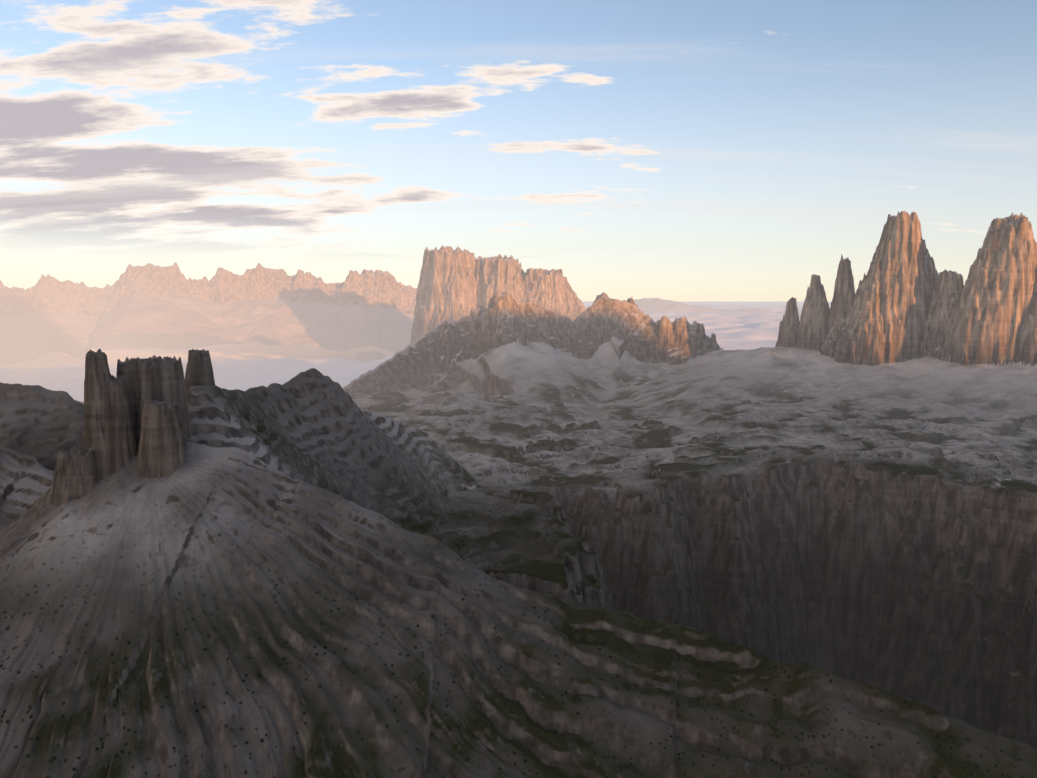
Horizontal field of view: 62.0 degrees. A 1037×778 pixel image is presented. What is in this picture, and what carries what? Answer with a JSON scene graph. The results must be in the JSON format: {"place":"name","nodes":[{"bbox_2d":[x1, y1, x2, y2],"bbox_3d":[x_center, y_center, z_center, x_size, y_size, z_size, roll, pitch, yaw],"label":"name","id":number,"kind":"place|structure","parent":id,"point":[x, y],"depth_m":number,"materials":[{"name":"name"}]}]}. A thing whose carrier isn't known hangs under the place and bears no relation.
{"place":"outdoors","nodes":[
{"label":"outdoors","id":0,"kind":"place"},
{"bbox_2d":[0,349,347,564],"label":"rock formation","id":1,"kind":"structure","parent":0,"point":[196,451],"depth_m":965.28,"materials":[{"name":"grey stone"}]},
{"bbox_2d":[0,262,416,365],"bbox_3d":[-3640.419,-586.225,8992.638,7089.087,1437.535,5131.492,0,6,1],"label":"mountain range","id":2,"kind":"structure","parent":0,"point":[150,305],"depth_m":8447.89,"materials":[{"name":"stone"}]},
{"bbox_2d":[0,301,831,400],"bbox_3d":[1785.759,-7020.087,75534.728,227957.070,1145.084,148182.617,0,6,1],"label":"cloud","id":3,"kind":"structure","parent":0,"point":[241,367],"depth_m":7701.21,"materials":[{"name":"white"}]},
{"bbox_2d":[355,246,585,361],"bbox_3d":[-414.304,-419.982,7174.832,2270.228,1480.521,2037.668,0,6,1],"label":"rock mesa","id":4,"kind":"structure","parent":0,"point":[457,283],"depth_m":6739.72,"materials":[{"name":"brown stone"}]},
{"bbox_2d":[0,260,1036,777],"bbox_3d":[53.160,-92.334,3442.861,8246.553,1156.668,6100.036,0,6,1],"label":"terrain","id":5,"kind":"structure","parent":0,"point":[512,564],"depth_m":1146.00,"materials":[{"name":"grey stone"}]},
{"bbox_2d":[0,0,1036,301],"label":"sky","id":6,"kind":"structure","parent":0,"point":[673,150],"materials":[{"name":"blue"}]},
{"bbox_2d":[402,290,744,389],"bbox_3d":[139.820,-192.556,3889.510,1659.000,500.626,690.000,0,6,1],"label":"mountain terrain","id":7,"kind":"structure","parent":0,"point":[604,340],"depth_m":3786.45,"materials":[{"name":"grey stone"}]},
{"bbox_2d":[634,298,773,312],"bbox_3d":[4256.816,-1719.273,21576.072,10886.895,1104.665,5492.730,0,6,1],"label":"distant mountains","id":8,"kind":"structure","parent":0,"point":[652,305],"depth_m":21202.60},
{"bbox_2d":[741,211,1036,393],"bbox_3d":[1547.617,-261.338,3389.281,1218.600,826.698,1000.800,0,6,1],"label":"rock spires","id":9,"kind":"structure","parent":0,"point":[905,310],"depth_m":3148.64,"materials":[{"name":"stone"}]}
]}

